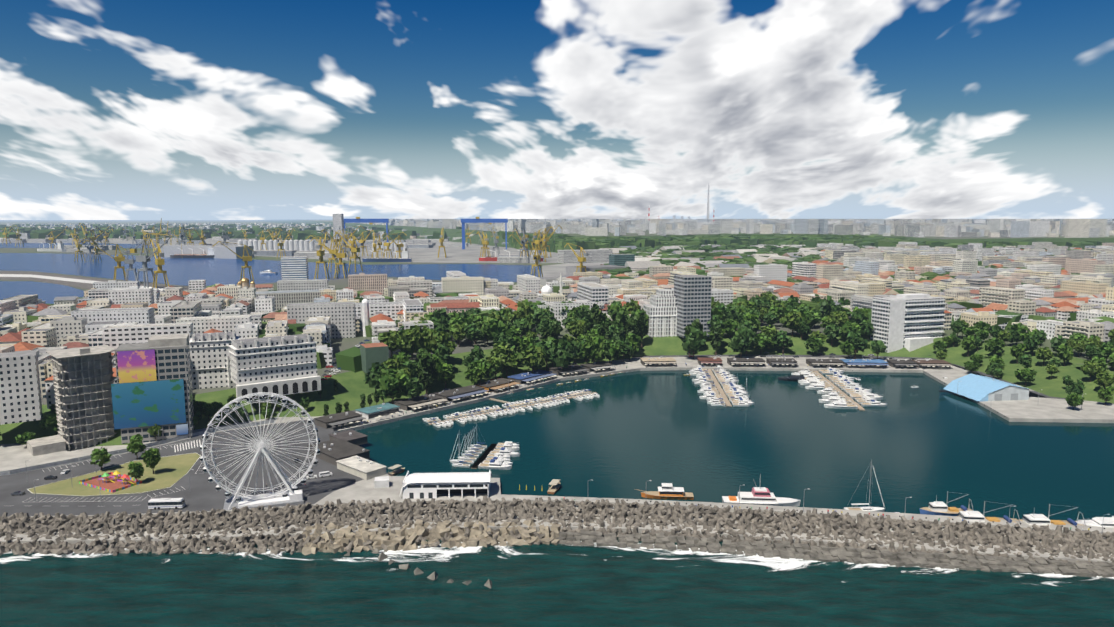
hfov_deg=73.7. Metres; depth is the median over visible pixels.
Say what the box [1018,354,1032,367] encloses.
tree
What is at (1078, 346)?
tree
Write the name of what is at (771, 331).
tree
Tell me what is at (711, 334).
tree
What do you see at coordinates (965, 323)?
tree
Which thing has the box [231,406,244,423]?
tree
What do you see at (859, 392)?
boat
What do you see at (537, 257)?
port crane
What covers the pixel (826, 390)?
boat
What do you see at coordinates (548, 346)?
tree
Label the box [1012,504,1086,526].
fishing boat
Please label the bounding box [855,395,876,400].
boat
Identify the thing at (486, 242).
port crane
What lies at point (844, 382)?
boat
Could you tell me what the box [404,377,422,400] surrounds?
tree
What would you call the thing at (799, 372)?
boat
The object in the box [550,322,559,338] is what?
tree
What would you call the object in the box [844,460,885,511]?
sailboat
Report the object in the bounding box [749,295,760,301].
tree
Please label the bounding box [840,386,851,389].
boat
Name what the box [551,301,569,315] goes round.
tree
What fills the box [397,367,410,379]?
tree
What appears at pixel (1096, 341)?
tree
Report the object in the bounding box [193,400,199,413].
tree
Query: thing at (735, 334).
tree
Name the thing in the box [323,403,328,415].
tree
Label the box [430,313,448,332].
tree
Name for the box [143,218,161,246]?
port crane
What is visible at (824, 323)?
tree
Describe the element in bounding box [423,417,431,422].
boat
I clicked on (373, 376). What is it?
tree
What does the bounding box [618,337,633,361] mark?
tree
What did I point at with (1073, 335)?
tree
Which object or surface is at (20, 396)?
edge blocks
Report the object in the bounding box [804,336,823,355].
tree
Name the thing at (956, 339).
tree
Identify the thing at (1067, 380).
tree
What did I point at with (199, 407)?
tree
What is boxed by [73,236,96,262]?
port crane
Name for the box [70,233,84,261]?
port crane
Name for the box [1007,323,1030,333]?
tree
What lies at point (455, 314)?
tree
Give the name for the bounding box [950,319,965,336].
tree
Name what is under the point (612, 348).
tree
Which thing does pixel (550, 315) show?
tree
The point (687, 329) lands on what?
tree
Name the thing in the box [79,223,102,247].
port crane
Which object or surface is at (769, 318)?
tree
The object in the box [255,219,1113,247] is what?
ridge ground
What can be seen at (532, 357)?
tree
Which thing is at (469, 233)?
port crane
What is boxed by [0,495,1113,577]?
breakwater armour
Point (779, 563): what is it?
water foam
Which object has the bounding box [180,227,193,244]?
port crane
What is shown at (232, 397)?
tree
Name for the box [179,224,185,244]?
port crane
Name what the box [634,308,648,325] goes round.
tree
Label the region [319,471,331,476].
car
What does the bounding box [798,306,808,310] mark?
tree
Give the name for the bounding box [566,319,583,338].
tree
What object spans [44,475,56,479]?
car
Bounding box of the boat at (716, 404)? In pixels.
[711,402,724,405]
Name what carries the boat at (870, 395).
on the marina water at (625, 435)
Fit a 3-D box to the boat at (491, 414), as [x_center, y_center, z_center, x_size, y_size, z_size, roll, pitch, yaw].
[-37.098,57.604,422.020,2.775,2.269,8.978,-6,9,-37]
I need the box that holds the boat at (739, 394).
[728,392,749,397]
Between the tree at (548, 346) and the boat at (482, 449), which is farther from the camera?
the tree at (548, 346)
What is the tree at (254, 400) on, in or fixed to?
on the slope grass at (352, 386)
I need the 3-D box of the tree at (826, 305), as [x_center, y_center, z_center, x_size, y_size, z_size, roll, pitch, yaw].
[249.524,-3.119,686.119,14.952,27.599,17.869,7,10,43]
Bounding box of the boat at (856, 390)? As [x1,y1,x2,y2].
[845,388,867,394]
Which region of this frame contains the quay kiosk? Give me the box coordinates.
[374,476,388,487]
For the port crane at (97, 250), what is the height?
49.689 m
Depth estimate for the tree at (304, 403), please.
417.90 m
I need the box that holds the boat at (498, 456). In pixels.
[485,453,510,461]
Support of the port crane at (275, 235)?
on the port apron ground at (470, 253)
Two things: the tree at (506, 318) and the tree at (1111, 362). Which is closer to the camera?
the tree at (1111, 362)
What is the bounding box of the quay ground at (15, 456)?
[0,356,1113,562]
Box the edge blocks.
[0,347,79,424]
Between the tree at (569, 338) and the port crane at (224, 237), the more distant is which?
the port crane at (224, 237)
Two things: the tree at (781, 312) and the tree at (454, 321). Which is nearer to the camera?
the tree at (454, 321)
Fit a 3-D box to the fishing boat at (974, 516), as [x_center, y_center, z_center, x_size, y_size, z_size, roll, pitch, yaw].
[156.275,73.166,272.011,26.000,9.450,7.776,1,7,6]
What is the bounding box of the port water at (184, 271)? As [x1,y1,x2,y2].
[0,243,540,303]
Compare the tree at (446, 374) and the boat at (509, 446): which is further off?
the tree at (446, 374)
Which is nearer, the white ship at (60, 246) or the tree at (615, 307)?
the tree at (615, 307)
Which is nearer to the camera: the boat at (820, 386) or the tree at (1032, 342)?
the boat at (820, 386)
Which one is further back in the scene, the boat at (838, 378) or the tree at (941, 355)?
the tree at (941, 355)
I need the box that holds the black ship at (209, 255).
[170,248,214,257]
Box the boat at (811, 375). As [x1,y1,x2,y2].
[804,373,821,378]
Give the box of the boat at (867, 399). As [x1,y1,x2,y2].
[857,397,880,403]
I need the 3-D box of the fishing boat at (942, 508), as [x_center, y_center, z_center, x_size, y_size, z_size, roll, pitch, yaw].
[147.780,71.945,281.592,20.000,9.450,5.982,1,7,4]
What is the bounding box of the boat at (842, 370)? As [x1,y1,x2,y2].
[819,366,843,372]
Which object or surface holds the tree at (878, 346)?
on the quay ground at (15, 456)
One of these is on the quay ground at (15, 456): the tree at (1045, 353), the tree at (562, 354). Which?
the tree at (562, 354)
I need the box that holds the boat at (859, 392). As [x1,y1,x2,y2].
[849,390,877,395]
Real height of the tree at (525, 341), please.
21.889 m
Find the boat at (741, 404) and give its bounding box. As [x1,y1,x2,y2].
[733,402,749,406]
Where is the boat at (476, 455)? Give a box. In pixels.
[461,433,478,457]
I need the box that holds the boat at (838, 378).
[830,375,853,381]
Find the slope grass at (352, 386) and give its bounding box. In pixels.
[0,334,1113,446]
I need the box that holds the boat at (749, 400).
[731,397,752,401]
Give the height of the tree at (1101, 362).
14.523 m
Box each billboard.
[111,379,185,428]
[117,349,156,382]
[176,423,187,434]
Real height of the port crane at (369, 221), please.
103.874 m
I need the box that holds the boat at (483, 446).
[470,427,487,447]
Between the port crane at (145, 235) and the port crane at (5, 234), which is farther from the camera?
the port crane at (5, 234)
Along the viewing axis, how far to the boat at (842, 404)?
438.74 m
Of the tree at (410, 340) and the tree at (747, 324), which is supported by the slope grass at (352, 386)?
the tree at (410, 340)
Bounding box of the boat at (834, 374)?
[826,372,847,377]
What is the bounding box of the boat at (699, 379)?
[692,376,712,381]
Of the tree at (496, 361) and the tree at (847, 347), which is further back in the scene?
the tree at (847, 347)
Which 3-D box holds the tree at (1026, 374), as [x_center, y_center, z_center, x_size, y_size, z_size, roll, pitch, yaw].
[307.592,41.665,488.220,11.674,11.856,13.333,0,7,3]
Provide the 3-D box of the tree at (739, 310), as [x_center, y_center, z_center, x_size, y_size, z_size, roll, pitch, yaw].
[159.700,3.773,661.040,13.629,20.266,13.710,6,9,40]
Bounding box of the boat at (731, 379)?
[718,377,738,382]
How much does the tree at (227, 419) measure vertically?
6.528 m
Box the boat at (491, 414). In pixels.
[486,412,495,417]
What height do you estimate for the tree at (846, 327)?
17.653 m
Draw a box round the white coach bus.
[148,498,186,509]
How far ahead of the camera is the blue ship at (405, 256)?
1682.84 m
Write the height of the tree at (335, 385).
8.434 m
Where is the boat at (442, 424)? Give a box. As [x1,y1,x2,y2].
[437,422,446,426]
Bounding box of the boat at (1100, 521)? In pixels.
[1076,516,1113,527]
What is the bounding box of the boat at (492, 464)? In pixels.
[478,459,511,469]
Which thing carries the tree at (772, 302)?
on the plateau ground at (343, 344)
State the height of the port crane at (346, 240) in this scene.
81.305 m
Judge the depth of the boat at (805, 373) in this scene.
524.18 m
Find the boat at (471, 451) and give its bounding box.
[464,430,481,453]
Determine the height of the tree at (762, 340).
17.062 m
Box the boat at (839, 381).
[832,377,853,383]
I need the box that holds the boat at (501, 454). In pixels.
[487,453,510,458]
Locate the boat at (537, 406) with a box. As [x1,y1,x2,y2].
[531,404,540,408]
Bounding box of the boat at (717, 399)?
[709,398,723,401]
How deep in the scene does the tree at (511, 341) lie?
533.17 m
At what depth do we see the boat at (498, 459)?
337.57 m
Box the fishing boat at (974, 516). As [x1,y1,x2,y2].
[948,501,1020,522]
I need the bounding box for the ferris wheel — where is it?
[200,392,319,509]
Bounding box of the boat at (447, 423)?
[442,421,450,426]
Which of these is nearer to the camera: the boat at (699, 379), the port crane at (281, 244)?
the boat at (699, 379)
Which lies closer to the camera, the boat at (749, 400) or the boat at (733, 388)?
the boat at (749, 400)
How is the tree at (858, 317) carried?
on the plateau ground at (343, 344)
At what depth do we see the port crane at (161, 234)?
2620.59 m
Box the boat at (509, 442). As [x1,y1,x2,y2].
[497,441,519,446]
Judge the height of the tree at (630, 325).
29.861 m
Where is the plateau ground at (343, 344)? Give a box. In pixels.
[0,220,1110,404]
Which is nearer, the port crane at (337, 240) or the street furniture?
the street furniture
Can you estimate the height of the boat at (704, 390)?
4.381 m
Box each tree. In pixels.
[15,432,35,444]
[39,413,58,433]
[49,404,56,413]
[90,446,111,469]
[127,434,145,459]
[127,461,144,483]
[141,448,160,473]
[147,424,161,438]
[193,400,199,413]
[193,416,198,425]
[194,411,201,420]
[195,401,208,412]
[201,403,215,420]
[211,401,222,412]
[223,414,231,424]
[227,394,235,405]
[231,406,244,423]
[251,399,258,408]
[260,402,271,410]
[261,409,272,419]
[274,401,282,410]
[300,396,309,408]
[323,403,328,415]
[334,379,337,390]
[335,402,341,412]
[344,402,349,411]
[360,393,365,407]
[363,362,386,391]
[367,394,372,404]
[374,391,379,404]
[378,329,400,356]
[378,368,409,403]
[381,358,400,368]
[391,352,410,365]
[397,326,422,360]
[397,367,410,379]
[401,360,417,377]
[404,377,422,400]
[410,314,423,319]
[414,321,431,333]
[416,347,427,389]
[417,352,444,378]
[419,351,435,394]
[421,329,431,352]
[424,312,432,317]
[426,329,449,352]
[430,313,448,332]
[432,308,451,320]
[432,321,444,330]
[432,326,448,338]
[432,351,446,363]
[434,343,450,360]
[435,362,454,387]
[442,341,456,354]
[449,311,458,317]
[449,316,466,343]
[453,324,465,346]
[458,310,466,315]
[458,314,480,340]
[462,345,485,366]
[463,323,484,344]
[464,366,485,384]
[467,358,494,382]
[470,308,481,313]
[474,314,486,340]
[481,318,507,343]
[485,353,504,378]
[486,309,499,316]
[486,312,507,325]
[490,341,512,372]
[493,332,503,343]
[497,334,518,351]
[498,307,509,315]
[501,315,512,325]
[501,352,518,376]
[503,325,520,336]
[506,309,521,324]
[510,351,521,372]
[513,336,519,352]
[516,318,531,335]
[517,302,533,317]
[517,335,533,353]
[518,345,545,372]
[522,343,545,370]
[523,313,535,331]
[524,299,537,307]
[525,330,537,337]
[531,308,547,334]
[531,337,539,345]
[535,317,550,333]
[536,341,554,370]
[540,324,552,340]
[543,337,558,366]
[545,311,555,319]
[549,319,562,330]
[549,338,577,369]
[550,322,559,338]
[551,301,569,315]
[561,334,577,342]
[562,317,572,330]
[566,312,576,319]
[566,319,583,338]
[569,304,589,314]
[576,339,589,362]
[577,307,588,319]
[578,334,590,341]
[582,335,606,362]
[583,313,594,335]
[586,327,599,340]
[588,304,600,323]
[593,323,602,335]
[594,349,605,360]
[598,321,604,329]
[599,313,605,334]
[602,340,622,363]
[603,318,612,338]
[606,322,625,339]
[606,338,618,362]
[607,301,621,312]
[609,303,628,318]
[610,310,618,324]
[614,319,623,337]
[616,311,626,333]
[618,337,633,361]
[622,299,640,314]
[624,332,641,356]
[625,318,635,333]
[628,341,637,360]
[631,316,640,335]
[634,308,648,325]
[637,310,647,347]
[682,327,707,358]
[684,324,693,354]
[691,318,702,330]
[707,315,724,330]
[708,329,725,339]
[710,320,721,354]
[712,300,719,308]
[712,308,724,323]
[713,303,724,309]
[723,319,738,338]
[724,306,737,321]
[726,302,736,306]
[728,327,750,357]
[733,298,744,302]
[734,332,752,357]
[735,302,749,309]
[736,305,748,311]
[736,307,743,328]
[736,312,745,323]
[737,320,754,331]
[744,312,761,331]
[745,300,756,309]
[745,327,755,355]
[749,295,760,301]
[749,309,759,320]
[754,333,776,353]
[756,298,770,322]
[756,306,767,325]
[760,290,775,300]
[760,324,778,348]
[763,312,777,324]
[766,297,776,305]
[767,306,778,318]
[773,330,793,354]
[774,302,784,321]
[777,307,796,318]
[779,311,803,336]
[782,299,797,306]
[787,302,797,310]
[788,295,800,304]
[796,317,810,339]
[797,310,819,328]
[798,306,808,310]
[800,303,814,310]
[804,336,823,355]
[809,330,826,343]
[811,294,820,302]
[811,309,822,326]
[819,295,834,316]
[820,317,827,328]
[823,323,840,345]
[825,310,848,328]
[831,304,846,312]
[838,297,850,305]
[839,321,861,337]
[839,340,858,354]
[846,328,869,358]
[849,310,866,326]
[850,307,870,318]
[853,306,868,318]
[860,321,873,339]
[871,340,886,358]
[932,340,946,350]
[936,350,947,359]
[942,336,952,347]
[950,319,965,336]
[950,332,960,346]
[961,320,968,337]
[961,335,976,355]
[962,326,976,336]
[964,360,979,373]
[970,354,983,362]
[973,321,990,330]
[974,336,983,350]
[976,329,988,339]
[984,337,1004,353]
[985,362,1002,376]
[988,324,1003,337]
[988,354,1001,363]
[988,356,1005,369]
[992,327,999,338]
[992,367,1002,378]
[998,330,1011,342]
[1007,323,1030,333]
[1007,329,1019,345]
[1010,343,1026,362]
[1014,368,1036,385]
[1015,332,1022,344]
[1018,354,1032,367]
[1020,332,1034,340]
[1023,333,1039,355]
[1035,330,1046,347]
[1035,347,1053,365]
[1045,363,1058,377]
[1048,358,1060,366]
[1050,335,1067,353]
[1057,343,1073,365]
[1062,375,1073,385]
[1065,379,1085,394]
[1065,392,1084,409]
[1066,338,1073,347]
[1069,333,1083,339]
[1072,334,1087,355]
[1073,339,1085,356]
[1081,360,1101,381]
[1084,335,1102,360]
[1084,343,1101,360]
[1092,356,1107,373]
[1094,370,1113,388]
[1096,345,1113,362]
[1098,386,1113,405]
[1108,329,1113,339]
[1108,353,1113,368]
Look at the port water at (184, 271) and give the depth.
1437.53 m
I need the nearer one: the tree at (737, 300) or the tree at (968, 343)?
the tree at (968, 343)
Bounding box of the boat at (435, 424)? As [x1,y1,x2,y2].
[432,421,440,427]
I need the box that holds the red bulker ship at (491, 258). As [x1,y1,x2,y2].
[479,250,543,260]
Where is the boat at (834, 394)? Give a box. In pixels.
[822,391,844,397]
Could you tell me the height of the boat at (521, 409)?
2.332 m
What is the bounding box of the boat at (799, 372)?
[791,369,816,374]
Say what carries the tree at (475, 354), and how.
on the plateau ground at (343, 344)
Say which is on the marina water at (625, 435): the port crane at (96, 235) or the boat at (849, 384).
the boat at (849, 384)
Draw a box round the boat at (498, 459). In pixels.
[482,456,512,464]
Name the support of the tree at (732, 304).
on the plateau ground at (343, 344)
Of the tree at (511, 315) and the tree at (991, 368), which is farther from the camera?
the tree at (511, 315)
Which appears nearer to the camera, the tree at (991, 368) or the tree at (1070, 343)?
the tree at (991, 368)
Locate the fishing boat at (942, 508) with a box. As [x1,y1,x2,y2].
[919,491,973,515]
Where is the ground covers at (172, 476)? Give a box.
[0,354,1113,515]
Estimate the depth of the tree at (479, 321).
593.26 m
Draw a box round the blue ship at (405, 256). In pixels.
[362,248,411,261]
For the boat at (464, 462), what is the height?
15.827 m
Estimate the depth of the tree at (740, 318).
628.40 m
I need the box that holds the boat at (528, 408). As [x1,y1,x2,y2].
[523,406,532,410]
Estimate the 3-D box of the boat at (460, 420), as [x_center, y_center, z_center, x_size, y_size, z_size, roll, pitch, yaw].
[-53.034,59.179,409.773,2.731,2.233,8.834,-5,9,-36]
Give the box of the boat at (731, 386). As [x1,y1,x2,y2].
[723,385,744,390]
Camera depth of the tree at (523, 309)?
638.26 m
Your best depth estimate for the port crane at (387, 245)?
1770.63 m
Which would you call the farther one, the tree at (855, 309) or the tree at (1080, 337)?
the tree at (855, 309)
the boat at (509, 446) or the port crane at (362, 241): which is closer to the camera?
the boat at (509, 446)
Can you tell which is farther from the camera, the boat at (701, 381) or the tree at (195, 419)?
the boat at (701, 381)
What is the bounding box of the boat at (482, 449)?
[467,430,484,450]
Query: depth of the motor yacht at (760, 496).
288.80 m
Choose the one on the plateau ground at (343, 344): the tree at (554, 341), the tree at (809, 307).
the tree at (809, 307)
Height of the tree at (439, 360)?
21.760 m
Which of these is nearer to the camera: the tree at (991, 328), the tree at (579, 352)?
the tree at (579, 352)
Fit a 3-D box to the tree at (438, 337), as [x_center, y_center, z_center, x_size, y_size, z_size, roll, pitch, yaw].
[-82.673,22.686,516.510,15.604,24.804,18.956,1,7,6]
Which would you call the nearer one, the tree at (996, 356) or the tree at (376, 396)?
the tree at (376, 396)
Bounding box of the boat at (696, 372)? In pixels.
[690,370,707,375]
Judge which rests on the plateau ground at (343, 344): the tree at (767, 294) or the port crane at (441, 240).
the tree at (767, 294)
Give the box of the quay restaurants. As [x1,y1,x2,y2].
[307,357,952,479]
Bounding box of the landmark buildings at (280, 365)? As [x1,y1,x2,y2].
[27,256,945,455]
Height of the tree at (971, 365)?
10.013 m
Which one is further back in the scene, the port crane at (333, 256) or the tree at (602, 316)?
the port crane at (333, 256)
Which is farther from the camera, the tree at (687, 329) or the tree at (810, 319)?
the tree at (810, 319)
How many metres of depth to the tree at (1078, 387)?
444.46 m
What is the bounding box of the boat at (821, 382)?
[809,381,831,385]
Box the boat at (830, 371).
[821,368,842,374]
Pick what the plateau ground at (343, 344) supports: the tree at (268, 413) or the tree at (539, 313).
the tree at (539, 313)
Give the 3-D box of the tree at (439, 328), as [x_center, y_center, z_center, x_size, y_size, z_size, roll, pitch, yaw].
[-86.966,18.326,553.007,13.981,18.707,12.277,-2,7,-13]
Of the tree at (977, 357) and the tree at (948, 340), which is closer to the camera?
the tree at (977, 357)
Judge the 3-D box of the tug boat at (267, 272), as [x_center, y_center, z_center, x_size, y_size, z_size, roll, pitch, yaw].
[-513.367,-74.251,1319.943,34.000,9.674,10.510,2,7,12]
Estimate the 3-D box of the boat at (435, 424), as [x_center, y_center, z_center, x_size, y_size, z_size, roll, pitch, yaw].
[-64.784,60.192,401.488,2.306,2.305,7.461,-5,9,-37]
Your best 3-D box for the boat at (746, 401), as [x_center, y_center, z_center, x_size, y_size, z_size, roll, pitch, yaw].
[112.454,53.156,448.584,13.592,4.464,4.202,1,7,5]
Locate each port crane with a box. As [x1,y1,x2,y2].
[0,225,18,243]
[9,226,23,246]
[46,229,69,247]
[65,226,78,244]
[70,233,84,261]
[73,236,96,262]
[78,223,88,244]
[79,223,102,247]
[79,240,101,261]
[80,240,130,280]
[85,226,114,253]
[103,229,113,244]
[118,243,163,280]
[122,225,127,240]
[129,231,136,246]
[130,234,181,287]
[142,229,149,252]
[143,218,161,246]
[149,238,168,287]
[152,224,167,246]
[166,228,179,244]
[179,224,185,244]
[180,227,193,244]
[192,228,206,244]
[202,225,231,245]
[212,241,256,280]
[256,228,281,249]
[274,228,282,239]
[276,234,291,258]
[306,235,341,271]
[309,237,350,278]
[314,232,329,278]
[321,229,340,248]
[333,232,362,271]
[336,225,363,257]
[336,230,357,256]
[339,226,349,259]
[344,217,388,241]
[358,230,373,255]
[371,233,378,257]
[373,232,383,257]
[381,232,406,257]
[381,233,405,257]
[438,227,445,257]
[461,217,507,248]
[466,225,479,243]
[477,227,493,245]
[477,231,488,256]
[482,231,490,256]
[491,228,499,256]
[508,234,529,256]
[512,225,529,262]
[525,241,542,276]
[530,231,535,254]
[533,226,554,261]
[539,225,561,257]
[541,233,547,257]
[564,243,587,271]
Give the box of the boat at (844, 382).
[835,379,858,385]
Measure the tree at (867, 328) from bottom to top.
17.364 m
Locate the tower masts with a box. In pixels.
[648,184,713,220]
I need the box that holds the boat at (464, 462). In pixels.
[450,434,473,463]
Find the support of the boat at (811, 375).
on the marina water at (625, 435)
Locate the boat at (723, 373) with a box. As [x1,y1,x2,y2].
[715,372,734,376]
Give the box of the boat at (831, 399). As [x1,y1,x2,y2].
[818,396,850,403]
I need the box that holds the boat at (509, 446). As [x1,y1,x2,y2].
[495,442,519,450]
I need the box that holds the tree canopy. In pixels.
[0,223,1113,372]
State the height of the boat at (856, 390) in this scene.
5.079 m
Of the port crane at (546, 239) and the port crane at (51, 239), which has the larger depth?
the port crane at (51, 239)
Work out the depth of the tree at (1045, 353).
518.70 m
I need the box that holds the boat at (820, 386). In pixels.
[805,382,833,389]
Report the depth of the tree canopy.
2160.47 m
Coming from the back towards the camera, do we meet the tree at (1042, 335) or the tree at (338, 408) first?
the tree at (1042, 335)
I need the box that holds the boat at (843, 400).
[830,398,853,404]
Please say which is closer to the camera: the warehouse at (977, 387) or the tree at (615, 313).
the warehouse at (977, 387)
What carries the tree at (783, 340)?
on the slope grass at (352, 386)
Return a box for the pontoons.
[428,369,864,468]
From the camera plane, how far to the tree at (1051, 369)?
492.60 m
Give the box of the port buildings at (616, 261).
[0,214,634,285]
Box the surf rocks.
[344,542,491,588]
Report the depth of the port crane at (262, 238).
2173.80 m
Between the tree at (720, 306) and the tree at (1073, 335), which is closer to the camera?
the tree at (1073, 335)
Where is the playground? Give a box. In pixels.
[79,471,141,492]
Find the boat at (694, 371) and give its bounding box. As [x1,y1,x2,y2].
[689,368,707,372]
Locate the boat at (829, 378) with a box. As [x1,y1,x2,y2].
[828,374,853,379]
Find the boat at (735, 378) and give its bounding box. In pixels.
[717,374,736,379]
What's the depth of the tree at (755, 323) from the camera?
618.91 m
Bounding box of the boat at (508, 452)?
[489,446,519,456]
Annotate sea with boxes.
[0,534,1113,626]
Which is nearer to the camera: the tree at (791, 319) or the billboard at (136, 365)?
the billboard at (136, 365)
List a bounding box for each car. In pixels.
[11,491,24,495]
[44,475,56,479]
[61,469,69,473]
[306,475,317,478]
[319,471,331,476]
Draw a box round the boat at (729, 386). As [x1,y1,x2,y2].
[722,383,742,387]
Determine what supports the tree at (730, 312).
on the plateau ground at (343, 344)
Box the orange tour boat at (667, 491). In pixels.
[634,483,693,499]
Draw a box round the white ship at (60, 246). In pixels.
[37,241,63,250]
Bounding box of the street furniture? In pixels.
[7,355,1109,534]
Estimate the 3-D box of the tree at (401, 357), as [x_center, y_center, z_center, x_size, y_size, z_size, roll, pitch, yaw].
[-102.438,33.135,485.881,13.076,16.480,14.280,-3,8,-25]
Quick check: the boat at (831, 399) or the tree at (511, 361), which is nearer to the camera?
the boat at (831, 399)
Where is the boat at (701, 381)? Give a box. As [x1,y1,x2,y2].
[694,379,712,384]
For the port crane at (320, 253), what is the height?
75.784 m
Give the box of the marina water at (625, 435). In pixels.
[357,370,1113,520]
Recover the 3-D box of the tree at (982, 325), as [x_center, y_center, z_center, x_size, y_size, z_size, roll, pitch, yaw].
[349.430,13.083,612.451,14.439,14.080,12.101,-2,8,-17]
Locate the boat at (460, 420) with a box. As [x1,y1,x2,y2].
[455,418,464,423]
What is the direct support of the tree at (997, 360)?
on the slope grass at (352, 386)
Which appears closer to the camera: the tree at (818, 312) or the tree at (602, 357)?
the tree at (602, 357)
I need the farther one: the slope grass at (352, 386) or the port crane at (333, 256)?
the port crane at (333, 256)
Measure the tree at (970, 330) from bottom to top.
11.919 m
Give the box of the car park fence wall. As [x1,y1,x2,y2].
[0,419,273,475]
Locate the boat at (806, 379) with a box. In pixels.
[798,376,826,382]
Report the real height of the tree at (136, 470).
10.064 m
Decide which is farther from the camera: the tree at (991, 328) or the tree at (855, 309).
the tree at (855, 309)
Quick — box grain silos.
[238,240,406,251]
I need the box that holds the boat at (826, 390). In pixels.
[817,386,839,393]
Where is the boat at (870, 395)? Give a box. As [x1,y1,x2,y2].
[850,391,882,399]
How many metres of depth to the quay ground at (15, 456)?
301.45 m
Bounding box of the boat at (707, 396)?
[699,393,721,398]
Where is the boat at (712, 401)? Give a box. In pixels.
[707,400,724,403]
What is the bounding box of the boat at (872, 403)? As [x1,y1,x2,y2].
[861,399,886,406]
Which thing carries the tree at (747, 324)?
on the plateau ground at (343, 344)
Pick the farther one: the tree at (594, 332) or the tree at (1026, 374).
the tree at (594, 332)
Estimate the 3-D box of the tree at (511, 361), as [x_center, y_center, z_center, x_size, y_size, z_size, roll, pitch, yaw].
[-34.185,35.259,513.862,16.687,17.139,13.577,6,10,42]
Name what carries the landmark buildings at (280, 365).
on the plateau ground at (343, 344)
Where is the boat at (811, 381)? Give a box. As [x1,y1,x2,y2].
[800,379,828,385]
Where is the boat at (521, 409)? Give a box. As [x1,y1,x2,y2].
[516,407,524,411]
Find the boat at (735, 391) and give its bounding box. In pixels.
[725,389,747,394]
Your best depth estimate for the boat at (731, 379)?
509.43 m
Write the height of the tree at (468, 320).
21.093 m
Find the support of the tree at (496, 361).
on the quay ground at (15, 456)
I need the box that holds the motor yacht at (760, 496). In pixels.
[722,474,800,506]
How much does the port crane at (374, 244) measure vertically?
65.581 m
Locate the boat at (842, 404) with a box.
[824,400,857,408]
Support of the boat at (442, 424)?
on the marina water at (625, 435)
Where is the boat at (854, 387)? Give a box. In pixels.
[843,386,871,391]
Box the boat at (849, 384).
[838,382,861,387]
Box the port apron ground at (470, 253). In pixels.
[0,238,607,290]
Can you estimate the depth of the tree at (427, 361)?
462.39 m
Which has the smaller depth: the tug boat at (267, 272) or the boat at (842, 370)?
the boat at (842, 370)
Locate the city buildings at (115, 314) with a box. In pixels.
[0,219,1113,408]
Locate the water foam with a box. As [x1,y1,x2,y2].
[0,541,1113,586]
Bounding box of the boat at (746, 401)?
[731,399,754,404]
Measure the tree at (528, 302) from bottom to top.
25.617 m
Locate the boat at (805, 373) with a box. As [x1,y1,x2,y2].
[793,371,818,376]
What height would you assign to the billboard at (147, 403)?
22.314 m
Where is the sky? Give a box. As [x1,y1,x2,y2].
[0,0,1113,219]
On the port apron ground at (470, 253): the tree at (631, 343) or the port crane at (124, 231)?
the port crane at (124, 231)
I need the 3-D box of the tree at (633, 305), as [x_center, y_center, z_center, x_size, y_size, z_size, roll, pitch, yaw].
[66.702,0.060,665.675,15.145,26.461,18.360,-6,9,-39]
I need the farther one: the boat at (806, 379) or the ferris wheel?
the boat at (806, 379)
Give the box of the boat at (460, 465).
[451,444,469,466]
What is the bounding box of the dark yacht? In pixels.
[778,374,812,381]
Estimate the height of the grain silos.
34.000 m
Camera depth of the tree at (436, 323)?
562.52 m
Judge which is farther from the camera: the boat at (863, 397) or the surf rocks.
the boat at (863, 397)
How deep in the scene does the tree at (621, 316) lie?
599.82 m
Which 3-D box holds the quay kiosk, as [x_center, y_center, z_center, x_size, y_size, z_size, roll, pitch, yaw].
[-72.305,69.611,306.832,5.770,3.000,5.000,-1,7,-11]
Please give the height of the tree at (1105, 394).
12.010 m
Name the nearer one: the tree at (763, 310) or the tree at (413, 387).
the tree at (413, 387)
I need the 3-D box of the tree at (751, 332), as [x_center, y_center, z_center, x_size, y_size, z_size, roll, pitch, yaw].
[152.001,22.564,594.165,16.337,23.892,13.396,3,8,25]
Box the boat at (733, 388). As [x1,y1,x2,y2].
[724,387,746,392]
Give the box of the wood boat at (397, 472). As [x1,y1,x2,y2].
[388,464,404,475]
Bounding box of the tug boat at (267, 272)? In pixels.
[260,270,277,273]
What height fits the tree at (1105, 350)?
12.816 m
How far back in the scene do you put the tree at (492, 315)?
578.79 m
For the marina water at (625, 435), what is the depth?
364.67 m
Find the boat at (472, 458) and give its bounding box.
[458,435,476,460]
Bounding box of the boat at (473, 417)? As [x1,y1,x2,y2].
[469,414,477,420]
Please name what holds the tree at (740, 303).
on the plateau ground at (343, 344)
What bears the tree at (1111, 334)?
on the plateau ground at (343, 344)
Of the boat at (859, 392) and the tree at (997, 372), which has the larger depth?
the tree at (997, 372)
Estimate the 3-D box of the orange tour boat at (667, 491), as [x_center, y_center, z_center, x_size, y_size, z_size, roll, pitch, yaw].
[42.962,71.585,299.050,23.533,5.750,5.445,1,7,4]
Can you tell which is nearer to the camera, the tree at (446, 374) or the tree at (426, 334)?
the tree at (446, 374)
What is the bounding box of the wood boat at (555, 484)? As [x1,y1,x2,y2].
[547,479,560,493]
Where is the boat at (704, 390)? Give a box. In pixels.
[697,387,717,392]
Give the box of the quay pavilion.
[400,470,491,498]
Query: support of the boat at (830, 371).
on the marina water at (625, 435)
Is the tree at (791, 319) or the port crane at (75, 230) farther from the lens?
the port crane at (75, 230)

